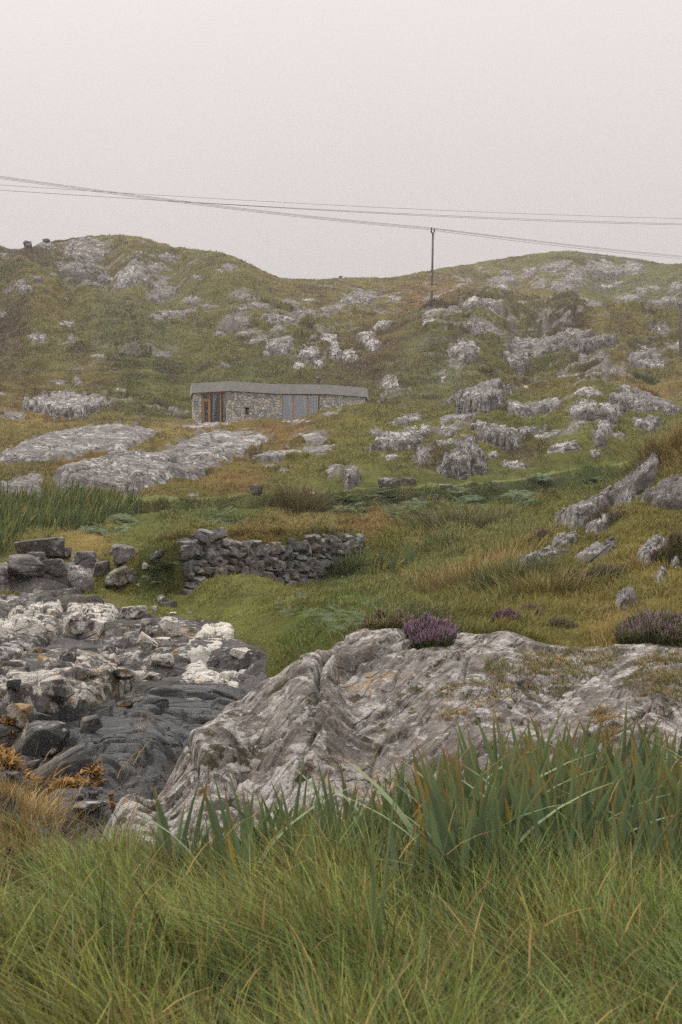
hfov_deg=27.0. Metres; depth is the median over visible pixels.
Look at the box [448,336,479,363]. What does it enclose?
rock outcrop
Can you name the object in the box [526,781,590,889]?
iris plant
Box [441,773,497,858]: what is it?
iris plant
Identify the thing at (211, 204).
power line
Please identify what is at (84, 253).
rock outcrop
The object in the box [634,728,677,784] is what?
iris plant
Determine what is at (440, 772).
iris plant
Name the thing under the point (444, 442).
rock outcrop
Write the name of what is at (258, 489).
boulder
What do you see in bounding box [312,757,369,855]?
iris plant
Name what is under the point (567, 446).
rock outcrop
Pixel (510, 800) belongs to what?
iris plant
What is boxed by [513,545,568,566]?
rock outcrop
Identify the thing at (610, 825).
iris plant
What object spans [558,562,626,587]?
heather bush
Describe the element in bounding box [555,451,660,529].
rock outcrop
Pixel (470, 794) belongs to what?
iris plant
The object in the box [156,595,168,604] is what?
boulder
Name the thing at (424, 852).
iris plant
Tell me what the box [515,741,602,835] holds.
iris plant
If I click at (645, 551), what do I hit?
rock outcrop
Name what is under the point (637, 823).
iris plant
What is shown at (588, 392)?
rock outcrop
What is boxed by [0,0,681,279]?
sky
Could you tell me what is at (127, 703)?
boulder
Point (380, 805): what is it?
iris plant
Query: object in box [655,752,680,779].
iris plant
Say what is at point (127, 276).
rock outcrop
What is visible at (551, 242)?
power line
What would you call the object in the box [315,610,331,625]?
fern
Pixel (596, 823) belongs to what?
iris plant
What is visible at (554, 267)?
rock outcrop
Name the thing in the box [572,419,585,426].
rock outcrop
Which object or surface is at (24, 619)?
rock outcrop
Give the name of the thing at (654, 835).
iris plant
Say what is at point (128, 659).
boulder
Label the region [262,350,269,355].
rock outcrop
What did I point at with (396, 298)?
rock outcrop
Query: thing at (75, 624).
boulder
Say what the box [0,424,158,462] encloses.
rock outcrop
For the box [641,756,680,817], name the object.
iris plant
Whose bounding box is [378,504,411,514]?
fern
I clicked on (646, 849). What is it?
iris plant
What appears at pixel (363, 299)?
rock outcrop
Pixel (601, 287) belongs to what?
rock outcrop
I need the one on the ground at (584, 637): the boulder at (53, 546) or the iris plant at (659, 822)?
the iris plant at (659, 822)
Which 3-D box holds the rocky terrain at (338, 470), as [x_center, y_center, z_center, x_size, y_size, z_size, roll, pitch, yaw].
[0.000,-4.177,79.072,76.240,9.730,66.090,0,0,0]
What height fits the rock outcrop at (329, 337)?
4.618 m
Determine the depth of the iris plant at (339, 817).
6.91 m
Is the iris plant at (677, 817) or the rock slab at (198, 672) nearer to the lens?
the iris plant at (677, 817)
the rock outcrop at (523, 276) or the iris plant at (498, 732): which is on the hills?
the rock outcrop at (523, 276)
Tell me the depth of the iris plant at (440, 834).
5.62 m
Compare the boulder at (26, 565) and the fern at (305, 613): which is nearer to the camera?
the fern at (305, 613)
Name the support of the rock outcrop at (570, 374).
on the hills
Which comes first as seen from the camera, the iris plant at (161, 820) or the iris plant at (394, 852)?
the iris plant at (394, 852)
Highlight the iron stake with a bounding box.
[108,793,114,812]
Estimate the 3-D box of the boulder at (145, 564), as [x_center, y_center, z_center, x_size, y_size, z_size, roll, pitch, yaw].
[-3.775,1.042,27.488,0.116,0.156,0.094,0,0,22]
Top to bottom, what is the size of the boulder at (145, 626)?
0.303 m
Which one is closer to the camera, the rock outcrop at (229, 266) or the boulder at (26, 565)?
the boulder at (26, 565)
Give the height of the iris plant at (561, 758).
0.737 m
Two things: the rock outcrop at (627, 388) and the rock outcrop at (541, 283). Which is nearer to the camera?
the rock outcrop at (627, 388)
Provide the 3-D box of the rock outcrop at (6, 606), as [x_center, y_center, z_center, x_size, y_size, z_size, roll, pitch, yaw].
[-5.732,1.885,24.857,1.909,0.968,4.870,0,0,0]
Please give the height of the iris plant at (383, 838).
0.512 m
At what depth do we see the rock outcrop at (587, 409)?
76.71 m
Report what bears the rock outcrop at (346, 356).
on the hills
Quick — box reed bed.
[0,476,147,554]
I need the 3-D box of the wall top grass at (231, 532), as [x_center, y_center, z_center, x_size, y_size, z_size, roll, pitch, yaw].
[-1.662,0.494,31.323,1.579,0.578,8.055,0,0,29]
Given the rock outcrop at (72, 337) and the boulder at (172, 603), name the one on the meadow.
the boulder at (172, 603)
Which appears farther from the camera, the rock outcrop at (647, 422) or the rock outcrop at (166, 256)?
the rock outcrop at (166, 256)
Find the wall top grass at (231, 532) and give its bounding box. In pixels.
[144,524,356,544]
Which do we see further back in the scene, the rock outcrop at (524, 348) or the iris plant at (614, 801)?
the rock outcrop at (524, 348)
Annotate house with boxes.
[190,377,367,423]
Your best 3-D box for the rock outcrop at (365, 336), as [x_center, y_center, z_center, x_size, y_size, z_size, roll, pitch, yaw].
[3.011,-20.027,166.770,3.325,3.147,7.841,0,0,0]
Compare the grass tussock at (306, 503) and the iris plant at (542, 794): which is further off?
the grass tussock at (306, 503)
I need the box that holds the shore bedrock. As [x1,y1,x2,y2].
[0,588,266,870]
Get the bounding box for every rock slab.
[0,645,124,675]
[47,682,237,827]
[98,627,681,867]
[180,660,245,686]
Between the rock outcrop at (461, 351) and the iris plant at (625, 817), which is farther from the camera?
the rock outcrop at (461, 351)
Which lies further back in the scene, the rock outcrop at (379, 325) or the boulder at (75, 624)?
the rock outcrop at (379, 325)
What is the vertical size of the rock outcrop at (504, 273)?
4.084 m
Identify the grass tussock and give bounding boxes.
[0,770,83,842]
[11,775,102,836]
[250,471,347,514]
[296,514,397,577]
[374,522,560,595]
[379,541,595,601]
[386,499,550,531]
[437,560,634,604]
[471,364,501,376]
[578,419,681,496]
[624,369,659,384]
[636,382,661,396]
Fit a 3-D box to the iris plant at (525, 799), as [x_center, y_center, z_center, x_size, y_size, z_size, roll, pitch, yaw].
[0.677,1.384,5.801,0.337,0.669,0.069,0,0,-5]
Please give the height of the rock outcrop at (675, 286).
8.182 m
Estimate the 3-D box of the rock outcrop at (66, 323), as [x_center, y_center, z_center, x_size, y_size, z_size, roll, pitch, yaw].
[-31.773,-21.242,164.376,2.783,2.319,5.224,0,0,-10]
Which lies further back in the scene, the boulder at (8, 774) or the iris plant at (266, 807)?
the boulder at (8, 774)
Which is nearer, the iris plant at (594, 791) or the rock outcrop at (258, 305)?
the iris plant at (594, 791)
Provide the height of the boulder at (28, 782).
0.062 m
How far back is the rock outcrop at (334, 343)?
157.47 m
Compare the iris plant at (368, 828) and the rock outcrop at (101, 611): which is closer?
the iris plant at (368, 828)
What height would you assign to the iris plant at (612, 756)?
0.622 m
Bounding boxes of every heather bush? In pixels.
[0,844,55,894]
[361,607,417,629]
[402,609,459,649]
[422,297,446,307]
[444,301,461,307]
[490,606,521,621]
[517,603,543,615]
[525,528,552,542]
[544,616,578,628]
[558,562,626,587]
[583,503,625,524]
[611,608,681,646]
[652,528,681,565]
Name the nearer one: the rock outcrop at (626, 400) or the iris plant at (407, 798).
the iris plant at (407, 798)
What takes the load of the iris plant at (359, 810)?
on the ground at (584, 637)
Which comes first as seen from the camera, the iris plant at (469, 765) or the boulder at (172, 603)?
the iris plant at (469, 765)
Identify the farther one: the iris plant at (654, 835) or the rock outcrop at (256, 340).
the rock outcrop at (256, 340)
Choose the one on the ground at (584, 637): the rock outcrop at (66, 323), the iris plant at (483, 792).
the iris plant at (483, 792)
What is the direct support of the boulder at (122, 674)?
on the rock outcrop at (102, 684)
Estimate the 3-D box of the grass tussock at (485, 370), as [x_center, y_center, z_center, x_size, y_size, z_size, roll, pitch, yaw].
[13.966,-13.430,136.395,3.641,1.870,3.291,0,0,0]
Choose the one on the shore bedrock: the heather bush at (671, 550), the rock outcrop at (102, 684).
the rock outcrop at (102, 684)
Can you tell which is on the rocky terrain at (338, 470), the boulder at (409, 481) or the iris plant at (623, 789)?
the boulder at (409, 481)
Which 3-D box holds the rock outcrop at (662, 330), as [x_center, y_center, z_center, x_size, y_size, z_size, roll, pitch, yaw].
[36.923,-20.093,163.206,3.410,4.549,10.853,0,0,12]
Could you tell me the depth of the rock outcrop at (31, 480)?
51.73 m
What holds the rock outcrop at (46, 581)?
on the meadow
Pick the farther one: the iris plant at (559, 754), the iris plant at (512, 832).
the iris plant at (559, 754)
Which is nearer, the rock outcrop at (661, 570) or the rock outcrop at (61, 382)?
the rock outcrop at (661, 570)
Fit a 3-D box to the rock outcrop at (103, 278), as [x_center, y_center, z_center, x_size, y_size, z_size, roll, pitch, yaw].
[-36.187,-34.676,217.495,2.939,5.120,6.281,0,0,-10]
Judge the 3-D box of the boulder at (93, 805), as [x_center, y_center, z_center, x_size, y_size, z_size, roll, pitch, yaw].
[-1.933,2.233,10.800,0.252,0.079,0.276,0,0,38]
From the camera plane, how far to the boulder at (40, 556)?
29.07 m
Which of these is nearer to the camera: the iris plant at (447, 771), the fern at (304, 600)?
the iris plant at (447, 771)
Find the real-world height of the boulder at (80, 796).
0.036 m
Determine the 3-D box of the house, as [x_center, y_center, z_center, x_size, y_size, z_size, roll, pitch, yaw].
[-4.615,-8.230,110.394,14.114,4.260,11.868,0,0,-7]
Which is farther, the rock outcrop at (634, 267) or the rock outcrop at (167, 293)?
the rock outcrop at (634, 267)
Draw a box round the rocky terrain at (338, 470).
[0,380,681,513]
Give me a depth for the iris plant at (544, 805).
5.92 m
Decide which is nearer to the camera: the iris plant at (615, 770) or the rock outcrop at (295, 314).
the iris plant at (615, 770)
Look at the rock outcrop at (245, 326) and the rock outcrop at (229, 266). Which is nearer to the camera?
the rock outcrop at (245, 326)
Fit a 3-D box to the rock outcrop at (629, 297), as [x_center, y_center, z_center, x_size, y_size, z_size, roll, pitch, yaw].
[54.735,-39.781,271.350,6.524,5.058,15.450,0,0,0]
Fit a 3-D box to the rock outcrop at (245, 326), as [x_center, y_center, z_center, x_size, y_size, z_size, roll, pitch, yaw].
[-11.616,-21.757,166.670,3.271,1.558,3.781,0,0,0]
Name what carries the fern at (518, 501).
on the meadow
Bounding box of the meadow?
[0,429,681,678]
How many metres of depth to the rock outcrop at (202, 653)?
19.86 m
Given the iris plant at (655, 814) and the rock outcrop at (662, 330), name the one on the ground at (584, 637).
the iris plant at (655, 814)
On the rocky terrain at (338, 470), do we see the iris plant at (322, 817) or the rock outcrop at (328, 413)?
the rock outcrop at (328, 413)
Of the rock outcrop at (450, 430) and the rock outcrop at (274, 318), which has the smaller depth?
the rock outcrop at (450, 430)
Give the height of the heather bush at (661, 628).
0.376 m
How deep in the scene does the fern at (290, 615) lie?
20.56 m
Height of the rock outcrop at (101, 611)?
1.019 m
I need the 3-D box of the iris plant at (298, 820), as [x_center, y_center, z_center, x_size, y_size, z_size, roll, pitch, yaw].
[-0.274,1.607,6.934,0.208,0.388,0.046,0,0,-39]
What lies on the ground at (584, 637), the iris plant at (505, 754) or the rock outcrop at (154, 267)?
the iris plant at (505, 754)
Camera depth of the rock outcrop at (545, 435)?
73.77 m
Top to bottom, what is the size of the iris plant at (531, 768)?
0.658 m
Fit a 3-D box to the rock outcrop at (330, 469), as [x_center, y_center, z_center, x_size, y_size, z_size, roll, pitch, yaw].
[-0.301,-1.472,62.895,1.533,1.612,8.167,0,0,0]
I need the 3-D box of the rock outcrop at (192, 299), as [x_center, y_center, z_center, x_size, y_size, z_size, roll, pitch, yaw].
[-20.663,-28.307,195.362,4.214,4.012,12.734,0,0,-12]
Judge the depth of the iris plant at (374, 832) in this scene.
6.37 m
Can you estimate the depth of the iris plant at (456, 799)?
6.03 m
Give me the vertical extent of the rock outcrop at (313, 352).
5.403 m
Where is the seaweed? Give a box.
[0,715,112,807]
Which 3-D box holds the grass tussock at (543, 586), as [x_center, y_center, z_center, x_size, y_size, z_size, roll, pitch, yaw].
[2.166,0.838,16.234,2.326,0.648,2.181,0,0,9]
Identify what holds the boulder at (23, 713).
on the shore bedrock
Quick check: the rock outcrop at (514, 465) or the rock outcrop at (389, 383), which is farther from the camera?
the rock outcrop at (389, 383)
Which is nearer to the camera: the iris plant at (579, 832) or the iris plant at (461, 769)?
the iris plant at (579, 832)
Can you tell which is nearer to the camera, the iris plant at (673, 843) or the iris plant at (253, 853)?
the iris plant at (673, 843)
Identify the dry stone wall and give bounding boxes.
[139,527,364,594]
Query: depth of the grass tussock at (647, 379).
139.53 m
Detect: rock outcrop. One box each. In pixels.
[0,412,26,419]
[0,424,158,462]
[0,473,43,500]
[0,555,98,592]
[0,588,42,618]
[0,599,63,637]
[0,661,155,723]
[12,279,32,293]
[22,390,114,419]
[26,332,47,342]
[31,275,42,282]
[36,237,113,260]
[50,380,71,385]
[53,430,267,493]
[54,256,98,275]
[58,321,74,326]
[65,602,118,619]
[68,258,100,280]
[68,334,76,340]
[73,376,82,385]
[91,354,107,358]
[97,271,110,285]
[111,264,152,293]
[144,261,166,275]
[145,281,180,302]
[150,304,200,321]
[152,352,172,357]
[158,251,176,261]
[180,294,200,303]
[181,425,213,427]
[187,622,234,666]
[188,493,198,497]
[196,422,228,425]
[202,304,221,308]
[212,331,223,335]
[220,362,229,368]
[221,263,237,269]
[228,291,252,299]
[238,305,251,309]
[238,323,252,330]
[238,329,260,335]
[248,301,276,309]
[248,335,266,343]
[250,313,298,326]
[251,444,334,461]
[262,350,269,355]
[264,338,293,354]
[270,324,286,331]
[280,336,294,340]
[282,419,313,424]
[283,299,301,305]
[290,309,316,317]
[293,361,304,369]
[296,344,320,363]
[298,432,327,444]
[313,304,342,313]
[314,359,323,368]
[319,333,337,343]
[323,411,337,415]
[326,464,343,478]
[328,304,345,311]
[328,345,342,362]
[330,340,337,346]
[341,290,379,305]
[341,347,358,363]
[343,463,361,489]
[356,331,375,342]
[365,339,381,351]
[369,423,430,451]
[370,429,382,435]
[372,320,390,329]
[380,374,399,396]
[385,453,397,462]
[388,296,402,300]
[389,413,421,425]
[415,446,429,464]
[418,289,453,301]
[422,308,455,319]
[422,318,435,325]
[436,434,487,479]
[438,368,445,381]
[439,438,453,446]
[440,413,476,423]
[440,423,462,436]
[443,377,511,414]
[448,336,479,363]
[459,278,508,289]
[461,296,482,311]
[467,321,501,337]
[470,419,549,450]
[482,298,496,313]
[486,276,516,284]
[487,451,497,459]
[498,270,511,275]
[501,459,526,469]
[502,328,626,376]
[506,315,518,322]
[506,397,562,415]
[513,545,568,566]
[518,274,529,279]
[522,267,535,275]
[533,430,560,438]
[537,277,546,288]
[538,260,573,273]
[547,440,581,453]
[550,277,580,292]
[551,529,577,548]
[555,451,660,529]
[558,372,580,377]
[563,267,586,284]
[569,398,623,424]
[572,387,603,397]
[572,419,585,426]
[574,535,617,564]
[578,353,588,362]
[581,297,599,306]
[583,263,591,273]
[585,372,607,376]
[585,512,609,533]
[587,260,627,278]
[589,449,601,457]
[591,355,603,359]
[592,429,606,447]
[594,281,623,290]
[597,420,613,436]
[601,387,681,415]
[609,365,619,372]
[610,431,625,437]
[615,294,641,301]
[615,585,637,609]
[622,261,643,274]
[622,383,633,392]
[627,344,664,368]
[632,414,661,433]
[636,287,646,294]
[636,534,666,564]
[640,473,681,509]
[644,295,681,306]
[645,284,662,290]
[651,324,670,337]
[654,566,667,582]
[666,340,678,349]
[669,281,681,293]
[670,555,681,568]
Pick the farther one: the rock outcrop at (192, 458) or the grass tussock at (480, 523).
the rock outcrop at (192, 458)
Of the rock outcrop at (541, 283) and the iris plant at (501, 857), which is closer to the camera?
the iris plant at (501, 857)
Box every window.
[202,392,225,422]
[282,394,319,420]
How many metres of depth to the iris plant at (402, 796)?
6.45 m
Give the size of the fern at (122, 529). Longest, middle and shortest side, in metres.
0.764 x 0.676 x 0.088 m
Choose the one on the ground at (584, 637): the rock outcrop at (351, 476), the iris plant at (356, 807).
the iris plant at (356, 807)
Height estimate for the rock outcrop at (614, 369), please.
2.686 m
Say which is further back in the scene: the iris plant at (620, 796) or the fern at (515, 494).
the fern at (515, 494)
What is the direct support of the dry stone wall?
on the meadow
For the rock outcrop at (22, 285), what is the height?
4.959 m
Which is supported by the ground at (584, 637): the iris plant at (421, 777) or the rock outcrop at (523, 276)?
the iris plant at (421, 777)
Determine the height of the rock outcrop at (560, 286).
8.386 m
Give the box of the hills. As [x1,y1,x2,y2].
[0,235,681,421]
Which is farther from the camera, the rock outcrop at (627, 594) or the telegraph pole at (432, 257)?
the telegraph pole at (432, 257)
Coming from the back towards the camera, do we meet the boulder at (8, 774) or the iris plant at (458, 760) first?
the boulder at (8, 774)
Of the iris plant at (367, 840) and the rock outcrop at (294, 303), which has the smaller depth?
the iris plant at (367, 840)
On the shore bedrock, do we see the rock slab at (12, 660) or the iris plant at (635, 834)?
the rock slab at (12, 660)
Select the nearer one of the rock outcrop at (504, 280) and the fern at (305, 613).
the fern at (305, 613)
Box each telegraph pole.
[430,227,434,302]
[675,302,681,356]
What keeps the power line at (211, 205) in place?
attached to the telegraph pole at (432, 257)
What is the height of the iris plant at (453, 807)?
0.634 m
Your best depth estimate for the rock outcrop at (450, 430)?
77.06 m
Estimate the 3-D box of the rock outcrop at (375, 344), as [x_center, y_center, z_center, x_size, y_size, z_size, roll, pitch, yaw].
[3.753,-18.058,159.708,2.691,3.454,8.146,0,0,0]
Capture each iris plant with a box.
[104,780,367,890]
[131,775,208,882]
[172,818,210,876]
[190,809,242,882]
[192,839,217,885]
[199,753,304,863]
[199,833,224,866]
[205,847,257,917]
[206,853,242,900]
[209,773,266,850]
[213,819,261,868]
[225,809,253,912]
[228,772,294,859]
[246,792,289,836]
[251,831,276,877]
[257,829,281,873]
[259,792,293,834]
[267,843,301,881]
[270,808,300,829]
[271,771,318,834]
[273,818,310,869]
[275,753,393,853]
[279,772,327,897]
[290,755,403,851]
[298,773,373,854]
[301,796,396,898]
[304,796,365,864]
[305,769,415,846]
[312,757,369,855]
[318,803,343,834]
[328,747,536,796]
[332,776,617,855]
[332,785,358,815]
[336,782,414,817]
[339,755,579,853]
[344,743,595,805]
[354,820,407,870]
[356,747,608,819]
[360,757,399,970]
[361,826,385,859]
[370,733,460,811]
[370,759,409,839]
[373,785,400,853]
[374,544,386,570]
[375,779,395,821]
[376,804,442,911]
[380,789,409,862]
[383,772,496,909]
[386,766,394,812]
[386,806,420,903]
[388,751,446,810]
[388,757,447,833]
[389,752,566,824]
[389,756,511,919]
[389,759,448,842]
[390,546,403,573]
[396,536,418,566]
[403,742,533,837]
[404,752,525,802]
[406,769,485,874]
[410,738,442,812]
[411,751,468,787]
[413,748,534,818]
[413,760,447,803]
[413,775,440,831]
[416,776,454,902]
[421,746,457,817]
[427,771,556,888]
[433,747,518,805]
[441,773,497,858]
[442,769,668,820]
[443,769,538,815]
[445,757,455,817]
[446,750,485,819]
[447,734,467,794]
[448,744,538,804]
[454,714,492,787]
[459,762,681,846]
[471,719,531,786]
[471,741,528,816]
[471,769,545,876]
[475,706,564,775]
[484,786,552,882]
[485,735,571,820]
[485,769,546,830]
[486,743,520,840]
[489,756,536,786]
[490,708,502,784]
[491,768,528,909]
[492,777,557,795]
[499,723,553,788]
[501,758,630,870]
[504,735,534,782]
[505,795,534,830]
[509,716,597,776]
[509,761,587,885]
[510,758,608,852]
[511,734,574,784]
[513,741,607,788]
[514,809,570,860]
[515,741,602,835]
[516,714,582,762]
[518,718,680,765]
[518,723,550,770]
[518,725,610,748]
[518,736,612,792]
[520,737,585,812]
[522,740,549,795]
[523,760,532,793]
[524,732,564,817]
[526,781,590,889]
[527,719,561,778]
[528,708,604,766]
[530,718,589,776]
[530,756,606,864]
[531,750,602,818]
[542,744,608,777]
[543,767,608,832]
[545,733,676,785]
[549,760,566,811]
[553,798,681,866]
[554,710,664,795]
[554,756,582,892]
[556,731,614,760]
[557,791,595,903]
[558,760,663,878]
[559,765,666,821]
[560,756,590,823]
[560,765,580,809]
[560,772,676,831]
[561,718,594,784]
[561,755,634,785]
[562,742,634,804]
[563,736,599,810]
[569,807,681,894]
[573,757,648,857]
[574,770,610,834]
[576,776,681,828]
[577,711,648,774]
[591,768,651,821]
[591,801,681,867]
[593,776,611,867]
[596,747,660,821]
[599,766,645,892]
[599,783,611,847]
[601,792,672,878]
[602,720,679,799]
[604,744,661,832]
[604,746,647,796]
[605,750,635,820]
[605,809,672,870]
[606,754,673,825]
[608,766,673,826]
[609,728,665,767]
[617,748,665,823]
[618,700,634,763]
[619,759,661,850]
[627,719,659,760]
[627,729,664,809]
[627,806,670,860]
[633,713,681,767]
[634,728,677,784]
[637,725,663,772]
[637,793,681,910]
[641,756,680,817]
[644,744,660,818]
[644,791,667,903]
[648,757,671,828]
[650,734,677,776]
[653,734,672,796]
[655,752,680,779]
[655,786,667,827]
[660,801,680,888]
[662,756,681,833]
[662,768,681,883]
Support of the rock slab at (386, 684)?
on the ground at (584, 637)
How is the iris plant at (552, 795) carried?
on the ground at (584, 637)
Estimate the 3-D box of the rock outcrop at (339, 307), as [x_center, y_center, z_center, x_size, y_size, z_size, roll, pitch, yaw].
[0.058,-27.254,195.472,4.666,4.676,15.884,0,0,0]
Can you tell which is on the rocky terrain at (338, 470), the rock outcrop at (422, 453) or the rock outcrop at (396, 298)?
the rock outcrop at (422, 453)
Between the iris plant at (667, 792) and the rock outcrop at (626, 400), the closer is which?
the iris plant at (667, 792)
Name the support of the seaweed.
on the shore bedrock
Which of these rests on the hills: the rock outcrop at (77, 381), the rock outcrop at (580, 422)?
the rock outcrop at (77, 381)
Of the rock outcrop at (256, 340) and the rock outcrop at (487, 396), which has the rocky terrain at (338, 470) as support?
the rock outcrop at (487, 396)
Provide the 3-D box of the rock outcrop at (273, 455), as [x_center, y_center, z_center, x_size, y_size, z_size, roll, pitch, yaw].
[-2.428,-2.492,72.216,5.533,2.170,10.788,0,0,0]
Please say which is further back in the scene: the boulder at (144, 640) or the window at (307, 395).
the window at (307, 395)
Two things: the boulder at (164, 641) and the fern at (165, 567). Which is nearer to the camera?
the boulder at (164, 641)
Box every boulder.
[5,703,33,728]
[6,554,44,576]
[6,679,21,690]
[6,771,19,776]
[12,720,69,756]
[14,537,64,556]
[23,240,31,247]
[24,780,33,787]
[27,552,45,561]
[27,743,92,791]
[27,760,40,769]
[33,711,51,720]
[40,675,74,703]
[42,559,67,576]
[55,547,72,557]
[63,613,86,634]
[69,576,93,592]
[74,551,97,568]
[74,799,107,813]
[76,794,84,798]
[80,714,102,733]
[86,618,108,636]
[86,791,98,796]
[93,560,109,576]
[104,566,128,588]
[112,543,135,564]
[112,669,133,679]
[116,699,132,706]
[117,654,140,665]
[120,606,146,618]
[125,568,137,582]
[136,631,158,649]
[140,618,151,637]
[142,562,148,568]
[142,671,161,679]
[148,549,163,560]
[149,653,173,666]
[150,606,156,612]
[155,637,174,646]
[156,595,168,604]
[157,616,180,637]
[164,601,176,606]
[229,648,251,658]
[250,484,262,494]
[378,478,400,487]
[402,477,415,485]
[439,484,452,487]
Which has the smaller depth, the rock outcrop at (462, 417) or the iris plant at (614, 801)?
the iris plant at (614, 801)
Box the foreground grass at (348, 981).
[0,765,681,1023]
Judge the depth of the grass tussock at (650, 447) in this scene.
25.84 m
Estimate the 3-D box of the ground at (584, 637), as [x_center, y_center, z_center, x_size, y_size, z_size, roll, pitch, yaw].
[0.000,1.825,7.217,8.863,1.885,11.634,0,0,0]
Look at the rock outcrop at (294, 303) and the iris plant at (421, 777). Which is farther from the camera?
the rock outcrop at (294, 303)
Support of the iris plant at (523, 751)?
on the ground at (584, 637)
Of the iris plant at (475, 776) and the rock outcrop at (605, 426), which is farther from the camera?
the rock outcrop at (605, 426)
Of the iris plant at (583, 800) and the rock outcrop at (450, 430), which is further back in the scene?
the rock outcrop at (450, 430)
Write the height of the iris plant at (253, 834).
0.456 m
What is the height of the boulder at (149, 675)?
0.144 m
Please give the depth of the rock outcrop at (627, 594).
13.89 m
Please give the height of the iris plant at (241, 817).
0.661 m
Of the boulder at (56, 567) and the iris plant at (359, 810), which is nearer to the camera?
the iris plant at (359, 810)
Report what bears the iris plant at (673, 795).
on the ground at (584, 637)
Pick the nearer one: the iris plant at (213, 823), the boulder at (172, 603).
the iris plant at (213, 823)
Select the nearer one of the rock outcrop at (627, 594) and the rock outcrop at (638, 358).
the rock outcrop at (627, 594)
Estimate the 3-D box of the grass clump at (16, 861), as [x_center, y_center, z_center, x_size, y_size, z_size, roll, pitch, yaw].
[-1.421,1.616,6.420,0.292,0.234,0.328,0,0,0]
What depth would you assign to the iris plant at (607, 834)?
5.86 m
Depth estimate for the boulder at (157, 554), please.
27.40 m
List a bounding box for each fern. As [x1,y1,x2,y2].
[111,514,131,521]
[112,525,132,531]
[143,564,182,570]
[180,521,215,528]
[207,507,225,515]
[223,506,239,513]
[279,606,300,617]
[293,598,312,604]
[299,608,319,618]
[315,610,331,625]
[323,609,343,621]
[332,504,359,513]
[348,500,381,512]
[371,482,400,489]
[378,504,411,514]
[401,498,434,508]
[445,485,470,496]
[501,489,527,495]
[502,498,533,503]
[518,499,544,508]
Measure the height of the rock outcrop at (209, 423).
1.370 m
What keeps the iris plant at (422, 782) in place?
on the ground at (584, 637)
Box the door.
[203,400,208,422]
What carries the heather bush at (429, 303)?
on the hills
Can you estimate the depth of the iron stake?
8.19 m
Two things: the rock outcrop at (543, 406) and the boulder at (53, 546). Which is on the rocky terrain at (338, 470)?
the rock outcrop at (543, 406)
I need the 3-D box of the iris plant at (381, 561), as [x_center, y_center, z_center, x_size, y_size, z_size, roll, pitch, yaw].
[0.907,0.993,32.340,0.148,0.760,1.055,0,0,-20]
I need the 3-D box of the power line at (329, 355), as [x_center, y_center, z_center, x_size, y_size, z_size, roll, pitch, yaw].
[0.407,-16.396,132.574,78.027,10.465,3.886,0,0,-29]
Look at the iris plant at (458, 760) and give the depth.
6.50 m
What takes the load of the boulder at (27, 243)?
on the hills
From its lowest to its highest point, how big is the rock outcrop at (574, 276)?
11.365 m
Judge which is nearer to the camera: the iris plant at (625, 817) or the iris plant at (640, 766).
the iris plant at (625, 817)
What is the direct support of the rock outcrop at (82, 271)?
on the hills
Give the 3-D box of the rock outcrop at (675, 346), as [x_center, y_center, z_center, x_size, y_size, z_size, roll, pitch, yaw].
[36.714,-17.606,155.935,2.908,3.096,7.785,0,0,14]
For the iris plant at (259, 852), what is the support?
on the ground at (584, 637)
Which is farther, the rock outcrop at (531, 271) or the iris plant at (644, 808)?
the rock outcrop at (531, 271)
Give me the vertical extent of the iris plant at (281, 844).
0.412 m
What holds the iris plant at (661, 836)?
on the ground at (584, 637)
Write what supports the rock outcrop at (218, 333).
on the hills
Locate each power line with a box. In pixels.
[0,177,430,228]
[0,178,428,229]
[1,176,430,227]
[1,190,671,224]
[5,190,674,223]
[6,185,681,218]
[22,307,675,370]
[434,228,676,255]
[434,230,679,258]
[436,229,677,256]
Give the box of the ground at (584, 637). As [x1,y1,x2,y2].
[0,609,665,1013]
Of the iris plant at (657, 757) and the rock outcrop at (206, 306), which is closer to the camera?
the iris plant at (657, 757)
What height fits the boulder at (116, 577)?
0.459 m
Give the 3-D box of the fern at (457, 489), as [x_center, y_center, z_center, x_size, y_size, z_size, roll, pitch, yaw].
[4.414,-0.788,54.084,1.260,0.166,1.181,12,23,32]
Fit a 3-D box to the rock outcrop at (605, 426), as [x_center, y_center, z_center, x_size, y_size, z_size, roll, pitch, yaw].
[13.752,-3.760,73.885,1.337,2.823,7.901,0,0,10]
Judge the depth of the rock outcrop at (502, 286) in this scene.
282.76 m
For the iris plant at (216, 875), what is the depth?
6.30 m
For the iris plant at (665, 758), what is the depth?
6.90 m
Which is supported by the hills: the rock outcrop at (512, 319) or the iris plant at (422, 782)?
the rock outcrop at (512, 319)
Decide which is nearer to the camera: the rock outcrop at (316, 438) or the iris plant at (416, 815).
the iris plant at (416, 815)
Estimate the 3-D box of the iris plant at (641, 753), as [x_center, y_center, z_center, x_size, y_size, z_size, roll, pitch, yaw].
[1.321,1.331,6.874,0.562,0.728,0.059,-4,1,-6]
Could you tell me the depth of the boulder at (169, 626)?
20.23 m
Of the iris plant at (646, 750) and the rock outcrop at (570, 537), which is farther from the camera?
the rock outcrop at (570, 537)
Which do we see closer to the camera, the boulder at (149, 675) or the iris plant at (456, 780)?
the iris plant at (456, 780)

